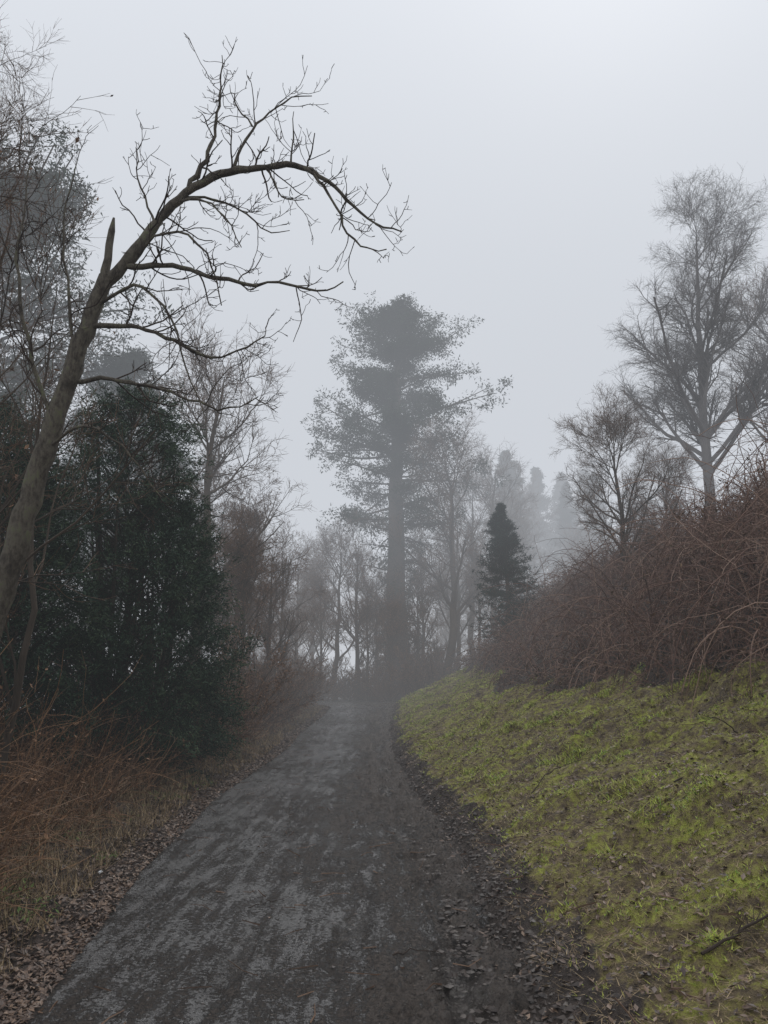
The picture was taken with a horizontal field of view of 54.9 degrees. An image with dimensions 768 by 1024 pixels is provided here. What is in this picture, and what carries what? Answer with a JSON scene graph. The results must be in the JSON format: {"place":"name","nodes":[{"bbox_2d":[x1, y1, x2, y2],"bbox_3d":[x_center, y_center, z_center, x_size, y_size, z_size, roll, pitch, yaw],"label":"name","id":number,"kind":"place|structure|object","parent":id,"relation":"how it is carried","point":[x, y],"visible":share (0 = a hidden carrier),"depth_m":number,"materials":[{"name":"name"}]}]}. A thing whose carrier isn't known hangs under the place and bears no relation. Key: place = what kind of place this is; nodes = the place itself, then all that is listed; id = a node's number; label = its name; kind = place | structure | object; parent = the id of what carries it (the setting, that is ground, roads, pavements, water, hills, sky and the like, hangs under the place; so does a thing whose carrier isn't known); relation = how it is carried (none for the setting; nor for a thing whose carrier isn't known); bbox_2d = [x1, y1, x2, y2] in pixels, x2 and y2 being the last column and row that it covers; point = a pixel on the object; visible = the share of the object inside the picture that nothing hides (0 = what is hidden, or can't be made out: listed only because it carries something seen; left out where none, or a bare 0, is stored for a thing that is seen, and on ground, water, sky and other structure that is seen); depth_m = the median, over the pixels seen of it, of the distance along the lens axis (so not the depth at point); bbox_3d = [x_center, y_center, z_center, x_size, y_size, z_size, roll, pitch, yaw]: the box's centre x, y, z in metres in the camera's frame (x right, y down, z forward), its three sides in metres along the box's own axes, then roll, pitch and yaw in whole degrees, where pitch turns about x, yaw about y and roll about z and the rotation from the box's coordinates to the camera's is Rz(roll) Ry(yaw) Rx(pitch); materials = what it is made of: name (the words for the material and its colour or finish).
{"place":"outdoors","nodes":[
{"label":"outdoors","id":0,"kind":"place"},
{"bbox_2d":[7,699,530,1023],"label":"path","id":1,"kind":"structure","parent":0,"point":[133,942],"depth_m":5.28,"materials":[{"name":"grey gravel"}]},
{"bbox_2d":[392,948,462,955],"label":"fallen branch","id":2,"kind":"object","parent":1,"relation":"on","point":[418,950],"visible":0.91,"depth_m":4.55,"materials":[{"name":"brown wood"}]},
{"bbox_2d":[0,512,767,1023],"bbox_3d":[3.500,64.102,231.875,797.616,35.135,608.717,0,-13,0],"label":"ground","id":3,"kind":"structure","parent":0,"point":[634,842],"depth_m":5.87,"materials":[{"name":"green plant"}]},
{"bbox_2d":[0,0,67,192],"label":"tall bare tree","id":4,"kind":"object","parent":3,"relation":"on","point":[8,110],"visible":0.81,"depth_m":19.54,"materials":[{"name":"grey plant"}]},
{"bbox_2d":[0,223,83,555],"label":"young bare tree","id":5,"kind":"object","parent":3,"relation":"on","point":[2,486],"visible":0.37,"depth_m":9.93,"materials":[{"name":"brown plant"}]},
{"bbox_2d":[0,389,104,759],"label":"yew tree","id":6,"kind":"object","parent":3,"relation":"on","point":[2,417],"visible":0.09,"depth_m":12.52,"materials":[{"name":"green plant"}]},
{"bbox_2d":[0,82,125,547],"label":"young bare tree","id":7,"kind":"object","parent":3,"relation":"on","point":[74,417],"visible":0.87,"depth_m":8.02,"materials":[{"name":"brown plant"}]},
{"bbox_2d":[0,412,132,781],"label":"yew tree","id":8,"kind":"object","parent":3,"relation":"on","point":[17,624],"visible":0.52,"depth_m":10.82,"materials":[{"name":"green plant"}]},
{"bbox_2d":[0,100,172,538],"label":"scots pine tree","id":9,"kind":"object","parent":3,"relation":"on","point":[34,197],"visible":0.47,"depth_m":30.82,"materials":[{"name":"grey plant"}]},
{"bbox_2d":[0,156,172,811],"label":"young bare tree","id":10,"kind":"object","parent":3,"relation":"on","point":[14,703],"visible":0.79,"depth_m":9.02,"materials":[{"name":"brown plant"}]},
{"bbox_2d":[0,48,195,602],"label":"young bare tree","id":11,"kind":"object","parent":3,"relation":"on","point":[6,518],"visible":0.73,"depth_m":8.52,"materials":[{"name":"brown plant"}]},
{"bbox_2d":[42,618,172,706],"bbox_3d":[-6.748,4.167,18.663,4.309,3.890,4.547,4,-14,-18],"label":"bare shrub","id":12,"kind":"object","parent":3,"relation":"on","point":[82,675],"visible":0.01,"depth_m":18.51,"materials":[{"name":"brown plant"}]},
{"bbox_2d":[0,770,215,922],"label":"verge weeds","id":13,"kind":"object","parent":3,"relation":"on","point":[31,916],"visible":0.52,"depth_m":5.59,"materials":[{"name":"brown plant"}]},
{"bbox_2d":[0,375,247,785],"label":"yew tree","id":14,"kind":"object","parent":3,"relation":"on","point":[171,453],"visible":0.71,"depth_m":12.64,"materials":[{"name":"green plant"}]},
{"bbox_2d":[36,588,246,720],"bbox_3d":[-6.607,3.357,15.911,6.235,3.905,5.499,-1,-13,5],"label":"bare shrub","id":15,"kind":"object","parent":3,"relation":"on","point":[132,677],"visible":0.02,"depth_m":15.34,"materials":[{"name":"brown plant"}]},
{"bbox_2d":[42,328,244,643],"bbox_3d":[-12.521,0.742,34.708,11.296,19.379,9.341,1,-13,-3],"label":"scots pine tree","id":16,"kind":"object","parent":3,"relation":"on","point":[117,367],"visible":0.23,"depth_m":35.78,"materials":[{"name":"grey plant"}]},
{"bbox_2d":[0,639,317,926],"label":"roadside shrub thicket","id":17,"kind":"object","parent":3,"relation":"on","point":[35,772],"visible":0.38,"depth_m":8.60,"materials":[{"name":"brown plant"}]},
{"bbox_2d":[57,470,265,768],"bbox_3d":[-4.061,1.848,13.570,3.760,5.472,3.602,-8,-16,32],"label":"yew tree","id":18,"kind":"object","parent":3,"relation":"on","point":[224,707],"visible":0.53,"depth_m":13.08,"materials":[{"name":"green plant"}]},
{"bbox_2d":[61,589,279,705],"bbox_3d":[-5.516,3.957,19.122,5.499,3.905,6.235,6,-15,-24],"label":"bare shrub","id":19,"kind":"object","parent":3,"relation":"on","point":[230,669],"visible":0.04,"depth_m":19.36,"materials":[{"name":"brown plant"}]},
{"bbox_2d":[144,460,246,653],"bbox_3d":[-6.753,2.696,26.945,4.340,10.227,4.706,6,-15,-24],"label":"bare tree","id":20,"kind":"object","parent":3,"relation":"on","point":[216,480],"visible":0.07,"depth_m":27.74,"materials":[{"name":"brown plant"}]},
{"bbox_2d":[0,33,414,640],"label":"leaning bare tree","id":21,"kind":"object","parent":3,"relation":"on","point":[20,527],"visible":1,"depth_m":7.58,"materials":[{"name":"brown plant"}]},
{"bbox_2d":[131,651,286,756],"bbox_3d":[-3.942,4.111,15.813,3.766,2.396,2.806,0,-13,0],"label":"bare shrub","id":22,"kind":"object","parent":3,"relation":"on","point":[259,697],"visible":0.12,"depth_m":15.65,"materials":[{"name":"brown plant"}]},
{"bbox_2d":[159,677,260,746],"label":"dense undergrowth","id":23,"kind":"object","parent":3,"relation":"on","point":[257,723],"visible":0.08,"depth_m":16.67,"materials":[{"name":"brown plant"}]},
{"bbox_2d":[118,287,317,675],"bbox_3d":[-5.869,0.039,22.726,5.628,13.559,8.018,-5,-14,19],"label":"bare tree","id":24,"kind":"object","parent":3,"relation":"on","point":[209,449],"visible":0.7,"depth_m":23.20,"materials":[{"name":"grey plant"}]},
{"bbox_2d":[153,616,282,726],"bbox_3d":[-4.387,4.154,17.922,3.646,3.291,3.847,-8,-16,32],"label":"bare shrub","id":25,"kind":"object","parent":3,"relation":"on","point":[273,663],"visible":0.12,"depth_m":18.41,"materials":[{"name":"brown plant"}]},
{"bbox_2d":[190,673,276,749],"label":"bare shrub","id":26,"kind":"object","parent":3,"relation":"on","point":[251,712],"visible":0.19,"depth_m":17.07,"materials":[{"name":"brown plant"}]},
{"bbox_2d":[172,630,297,722],"bbox_3d":[-4.582,4.673,20.231,3.741,3.194,5.021,6,-15,-24],"label":"bare shrub","id":27,"kind":"object","parent":3,"relation":"on","point":[275,678],"visible":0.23,"depth_m":19.94,"materials":[{"name":"brown plant"}]},
{"bbox_2d":[205,498,270,657],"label":"bare tree","id":28,"kind":"object","parent":3,"relation":"on","point":[232,555],"visible":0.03,"depth_m":35.27,"materials":[{"name":"brown plant"}]},
{"bbox_2d":[183,622,293,708],"bbox_3d":[-4.396,5.247,23.557,3.646,3.291,3.847,-11,-17,40],"label":"bare shrub","id":29,"kind":"object","parent":3,"relation":"on","point":[267,657],"visible":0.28,"depth_m":23.01,"materials":[{"name":"brown plant"}]},
{"bbox_2d":[222,665,265,733],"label":"dense undergrowth","id":30,"kind":"object","parent":3,"relation":"on","point":[253,702],"visible":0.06,"depth_m":19.23,"materials":[{"name":"brown plant"}]},
{"bbox_2d":[205,463,283,669],"bbox_3d":[-5.151,2.723,25.227,3.149,9.292,3.311,8,-15,-31],"label":"bare tree","id":31,"kind":"object","parent":3,"relation":"on","point":[252,524],"visible":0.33,"depth_m":25.43,"materials":[{"name":"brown plant"}]},
{"bbox_2d":[209,500,287,707],"bbox_3d":[-4.421,3.026,22.267,2.575,7.227,2.450,11,-17,-38],"label":"bare tree","id":32,"kind":"object","parent":3,"relation":"on","point":[243,591],"visible":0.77,"depth_m":22.58,"materials":[{"name":"brown plant"}]},
{"bbox_2d":[227,506,285,671],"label":"bare tree","id":33,"kind":"object","parent":3,"relation":"on","point":[260,585],"visible":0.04,"depth_m":30.94,"materials":[{"name":"brown plant"}]},
{"bbox_2d":[218,516,314,676],"bbox_3d":[-4.060,3.750,26.746,3.279,7.727,3.556,-5,-14,21],"label":"bare tree","id":34,"kind":"object","parent":3,"relation":"on","point":[269,622],"visible":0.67,"depth_m":26.89,"materials":[{"name":"brown plant"}]},
{"bbox_2d":[248,897,291,907],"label":"fallen branch","id":35,"kind":"object","parent":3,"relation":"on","point":[266,901],"visible":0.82,"depth_m":5.63,"materials":[{"name":"brown wood"}]},
{"bbox_2d":[229,670,314,727],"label":"dense undergrowth","id":36,"kind":"object","parent":3,"relation":"on","point":[279,704],"visible":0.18,"depth_m":22.10,"materials":[{"name":"brown plant"}]},
{"bbox_2d":[243,653,314,718],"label":"bare shrub","id":37,"kind":"object","parent":3,"relation":"on","point":[259,669],"visible":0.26,"depth_m":24.91,"materials":[{"name":"brown plant"}]},
{"bbox_2d":[244,659,322,722],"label":"dense undergrowth","id":38,"kind":"object","parent":3,"relation":"on","point":[306,696],"visible":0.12,"depth_m":25.46,"materials":[{"name":"brown plant"}]},
{"bbox_2d":[252,652,318,668],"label":"dense undergrowth","id":39,"kind":"object","parent":3,"relation":"on","point":[296,660],"visible":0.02,"depth_m":47.25,"materials":[{"name":"brown plant"}]},
{"bbox_2d":[238,634,333,711],"bbox_3d":[-3.488,6.127,27.509,3.741,3.194,5.021,4,-14,-16],"label":"bare shrub","id":40,"kind":"object","parent":3,"relation":"on","point":[304,676],"visible":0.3,"depth_m":27.41,"materials":[{"name":"brown plant"}]},
{"bbox_2d":[253,530,330,671],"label":"bare tree","id":41,"kind":"object","parent":3,"relation":"on","point":[277,616],"visible":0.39,"depth_m":33.92,"materials":[{"name":"brown plant"}]},
{"bbox_2d":[263,661,324,704],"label":"dense undergrowth","id":42,"kind":"object","parent":3,"relation":"on","point":[303,691],"visible":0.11,"depth_m":28.98,"materials":[{"name":"brown plant"}]},
{"bbox_2d":[264,650,327,698],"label":"bare shrub","id":43,"kind":"object","parent":3,"relation":"on","point":[319,664],"visible":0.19,"depth_m":31.17,"materials":[{"name":"brown plant"}]},
{"bbox_2d":[262,530,331,664],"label":"bare tree","id":44,"kind":"object","parent":3,"relation":"on","point":[298,597],"visible":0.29,"depth_m":47.71,"materials":[{"name":"brown plant"}]},
{"bbox_2d":[245,636,348,695],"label":"bare shrub","id":45,"kind":"object","parent":3,"relation":"on","point":[302,655],"visible":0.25,"depth_m":30.15,"materials":[{"name":"brown plant"}]},
{"bbox_2d":[271,649,325,687],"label":"dense undergrowth","id":46,"kind":"object","parent":3,"relation":"on","point":[304,665],"visible":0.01,"depth_m":34.77,"materials":[{"name":"brown plant"}]},
{"bbox_2d":[276,650,337,695],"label":"bare shrub","id":47,"kind":"object","parent":3,"relation":"on","point":[316,657],"visible":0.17,"depth_m":34.40,"materials":[{"name":"brown plant"}]},
{"bbox_2d":[271,650,351,693],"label":"dense undergrowth","id":48,"kind":"object","parent":3,"relation":"on","point":[339,663],"visible":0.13,"depth_m":44.28,"materials":[{"name":"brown plant"}]},
{"bbox_2d":[293,665,332,702],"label":"dense undergrowth","id":49,"kind":"object","parent":3,"relation":"on","point":[316,685],"visible":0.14,"depth_m":31.76,"materials":[{"name":"grey plant"}]},
{"bbox_2d":[298,548,343,700],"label":"bare tree","id":50,"kind":"object","parent":3,"relation":"on","point":[321,613],"visible":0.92,"depth_m":42.75,"materials":[{"name":"grey plant"}]},
{"bbox_2d":[303,667,356,700],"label":"dense undergrowth","id":51,"kind":"object","parent":3,"relation":"on","point":[334,693],"visible":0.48,"depth_m":41.61,"materials":[{"name":"grey plant"}]},
{"bbox_2d":[293,647,378,700],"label":"dense undergrowth","id":52,"kind":"object","parent":3,"relation":"on","point":[312,665],"visible":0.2,"depth_m":43.75,"materials":[{"name":"brown plant"}]},
{"bbox_2d":[293,506,380,699],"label":"bare tree","id":53,"kind":"object","parent":3,"relation":"on","point":[334,584],"visible":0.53,"depth_m":45.95,"materials":[{"name":"grey plant"}]},
{"bbox_2d":[325,666,354,699],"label":"dense undergrowth","id":54,"kind":"object","parent":3,"relation":"on","point":[347,689],"visible":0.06,"depth_m":46.71,"materials":[{"name":"grey plant"}]},
{"bbox_2d":[311,651,388,700],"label":"dense undergrowth","id":55,"kind":"object","parent":3,"relation":"on","point":[353,677],"visible":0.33,"depth_m":43.37,"materials":[{"name":"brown plant"}]},
{"bbox_2d":[38,428,662,658],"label":"distant conifer wood","id":56,"kind":"object","parent":3,"relation":"on","point":[569,517],"visible":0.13,"depth_m":69.92,"materials":[{"name":"grey plant"}]},
{"bbox_2d":[336,555,392,700],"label":"bare tree","id":57,"kind":"object","parent":3,"relation":"on","point":[363,587],"visible":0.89,"depth_m":42.65,"materials":[{"name":"grey plant"}]},
{"bbox_2d":[46,710,683,1023],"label":"mud clods","id":58,"kind":"object","parent":3,"relation":"on","point":[525,982],"visible":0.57,"depth_m":4.64,"materials":[{"name":"brown soil"}]},
{"bbox_2d":[321,507,412,700],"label":"bare tree","id":59,"kind":"object","parent":3,"relation":"on","point":[357,558],"visible":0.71,"depth_m":43.85,"materials":[{"name":"grey plant"}]},
{"bbox_2d":[338,663,396,700],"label":"dense undergrowth","id":60,"kind":"object","parent":3,"relation":"on","point":[350,686],"visible":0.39,"depth_m":42.84,"materials":[{"name":"grey plant"}]},
{"bbox_2d":[340,660,398,700],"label":"dense undergrowth","id":61,"kind":"object","parent":3,"relation":"on","point":[369,697],"visible":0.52,"depth_m":42.49,"materials":[{"name":"grey plant"}]},
{"bbox_2d":[360,551,386,667],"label":"bare tree","id":62,"kind":"object","parent":3,"relation":"on","point":[376,584],"visible":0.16,"depth_m":49.70,"materials":[{"name":"grey plant"}]},
{"bbox_2d":[342,646,416,679],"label":"dense undergrowth","id":63,"kind":"object","parent":3,"relation":"on","point":[370,665],"visible":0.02,"depth_m":46.31,"materials":[{"name":"grey plant"}]},
{"bbox_2d":[0,643,767,1023],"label":"dead grass","id":64,"kind":"structure","parent":3,"relation":"on","point":[154,813],"depth_m":6.58,"materials":[{"name":"brown plant"}]},
{"bbox_2d":[0,628,767,1023],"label":"fallen leaves","id":65,"kind":"object","parent":3,"relation":"on","point":[66,944],"depth_m":5.34,"materials":[{"name":"brown plant"}]},
{"bbox_2d":[19,432,752,713],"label":"distant bare wood","id":66,"kind":"object","parent":3,"relation":"on","point":[515,516],"visible":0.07,"depth_m":58.76,"materials":[{"name":"grey plant"}]},
{"bbox_2d":[346,660,427,701],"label":"dense undergrowth","id":67,"kind":"object","parent":3,"relation":"on","point":[386,691],"visible":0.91,"depth_m":40.02,"materials":[{"name":"grey plant"}]},
{"bbox_2d":[370,579,409,700],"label":"bare tree","id":68,"kind":"object","parent":3,"relation":"on","point":[397,626],"visible":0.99,"depth_m":41.48,"materials":[{"name":"grey plant"}]},
{"bbox_2d":[300,290,512,699],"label":"tall conifer","id":69,"kind":"object","parent":3,"relation":"on","point":[397,321],"visible":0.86,"depth_m":47.48,"materials":[{"name":"grey plant"}]},
{"bbox_2d":[373,647,442,684],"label":"dense undergrowth","id":70,"kind":"object","parent":3,"relation":"on","point":[408,663],"visible":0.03,"depth_m":44.96,"materials":[{"name":"grey plant"}]},
{"bbox_2d":[382,661,442,696],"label":"dense undergrowth","id":71,"kind":"object","parent":3,"relation":"on","point":[409,685],"visible":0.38,"depth_m":40.57,"materials":[{"name":"grey plant"}]},
{"bbox_2d":[375,636,455,684],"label":"dense undergrowth","id":72,"kind":"object","parent":3,"relation":"on","point":[444,650],"visible":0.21,"depth_m":43.40,"materials":[{"name":"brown plant"}]},
{"bbox_2d":[390,560,445,687],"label":"bare tree","id":73,"kind":"object","parent":3,"relation":"on","point":[415,635],"visible":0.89,"depth_m":43.01,"materials":[{"name":"grey plant"}]},
{"bbox_2d":[380,641,465,691],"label":"dense undergrowth","id":74,"kind":"object","parent":3,"relation":"on","point":[420,675],"visible":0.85,"depth_m":39.82,"materials":[{"name":"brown plant"}]},
{"bbox_2d":[404,513,451,669],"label":"bare tree","id":75,"kind":"object","parent":3,"relation":"on","point":[419,583],"visible":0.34,"depth_m":47.12,"materials":[{"name":"grey plant"}]},
{"bbox_2d":[393,638,476,683],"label":"dense undergrowth","id":76,"kind":"object","parent":3,"relation":"on","point":[440,674],"visible":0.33,"depth_m":43.11,"materials":[{"name":"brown plant"}]},
{"bbox_2d":[361,407,517,677],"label":"bare tree","id":77,"kind":"object","parent":3,"relation":"on","point":[453,577],"visible":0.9,"depth_m":43.62,"materials":[{"name":"grey plant"}]},
{"bbox_2d":[407,637,471,679],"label":"dense undergrowth","id":78,"kind":"object","parent":3,"relation":"on","point":[441,648],"visible":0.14,"depth_m":44.80,"materials":[{"name":"brown plant"}]},
{"bbox_2d":[425,497,500,667],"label":"bare tree","id":79,"kind":"object","parent":3,"relation":"on","point":[446,549],"visible":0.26,"depth_m":47.95,"materials":[{"name":"grey plant"}]},
{"bbox_2d":[428,455,502,660],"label":"bare tree","id":80,"kind":"object","parent":3,"relation":"on","point":[463,504],"visible":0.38,"depth_m":52.73,"materials":[{"name":"grey plant"}]},
{"bbox_2d":[457,524,497,648],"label":"bare tree","id":81,"kind":"object","parent":3,"relation":"on","point":[472,575],"visible":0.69,"depth_m":44.24,"materials":[{"name":"grey plant"}]},
{"bbox_2d":[462,502,547,645],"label":"spruce tree","id":82,"kind":"object","parent":3,"relation":"on","point":[504,544],"visible":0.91,"depth_m":29.60,"materials":[{"name":"green plant"}]},
{"bbox_2d":[531,758,590,793],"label":"fallen branch","id":83,"kind":"object","parent":3,"relation":"on","point":[550,772],"visible":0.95,"depth_m":8.38,"materials":[{"name":"brown wood"}]},
{"bbox_2d":[437,377,767,719],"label":"bramble thicket","id":84,"kind":"object","parent":3,"relation":"on","point":[709,525],"visible":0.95,"depth_m":13.98,"materials":[{"name":"brown plant"}]},
{"bbox_2d":[549,381,702,565],"bbox_3d":[7.465,-0.982,22.772,3.829,6.279,4.968,6,-14,-22],"label":"spreading bare tree","id":85,"kind":"object","parent":3,"relation":"on","point":[615,427],"visible":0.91,"depth_m":22.68,"materials":[{"name":"grey plant"}]},
{"bbox_2d":[594,501,657,549],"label":"bare shrub","id":86,"kind":"object","parent":3,"relation":"on","point":[619,532],"visible":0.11,"depth_m":30.46,"materials":[{"name":"brown plant"}]},
{"bbox_2d":[625,438,704,536],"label":"spreading bare tree","id":87,"kind":"object","parent":3,"relation":"on","point":[682,464],"visible":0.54,"depth_m":25.70,"materials":[{"name":"grey plant"}]},
{"bbox_2d":[603,165,767,505],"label":"birch tree","id":88,"kind":"object","parent":3,"relation":"on","point":[677,371],"visible":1,"depth_m":27.61,"materials":[{"name":"grey plant"}]},
{"bbox_2d":[673,743,759,782],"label":"fallen branch","id":89,"kind":"object","parent":3,"relation":"on","point":[676,780],"visible":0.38,"depth_m":6.00,"materials":[{"name":"brown wood"}]},
{"bbox_2d":[705,466,754,515],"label":"bare shrub","id":90,"kind":"object","parent":3,"relation":"on","point":[732,487],"visible":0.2,"depth_m":17.39,"materials":[{"name":"brown plant"}]},
{"bbox_2d":[707,255,767,446],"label":"bare tree","id":91,"kind":"object","parent":3,"relation":"on","point":[756,286],"visible":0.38,"depth_m":32.56,"materials":[{"name":"grey plant"}]},
{"bbox_2d":[734,462,764,500],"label":"bare shrub","id":92,"kind":"object","parent":3,"relation":"on","point":[753,478],"visible":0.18,"depth_m":20.01,"materials":[{"name":"brown plant"}]},
{"bbox_2d":[0,0,767,707],"label":"sky","id":93,"kind":"structure","parent":0,"point":[528,142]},
{"bbox_2d":[393,662,767,1023],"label":"grass","id":94,"kind":"structure","parent":0,"point":[560,760],"depth_m":8.00,"materials":[{"name":"green plant"}]},
{"bbox_2d":[698,710,737,733],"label":"dead stem sprig","id":95,"kind":"object","parent":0,"point":[716,718],"visible":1,"depth_m":6.98,"materials":[{"name":"brown plant"}]}
]}

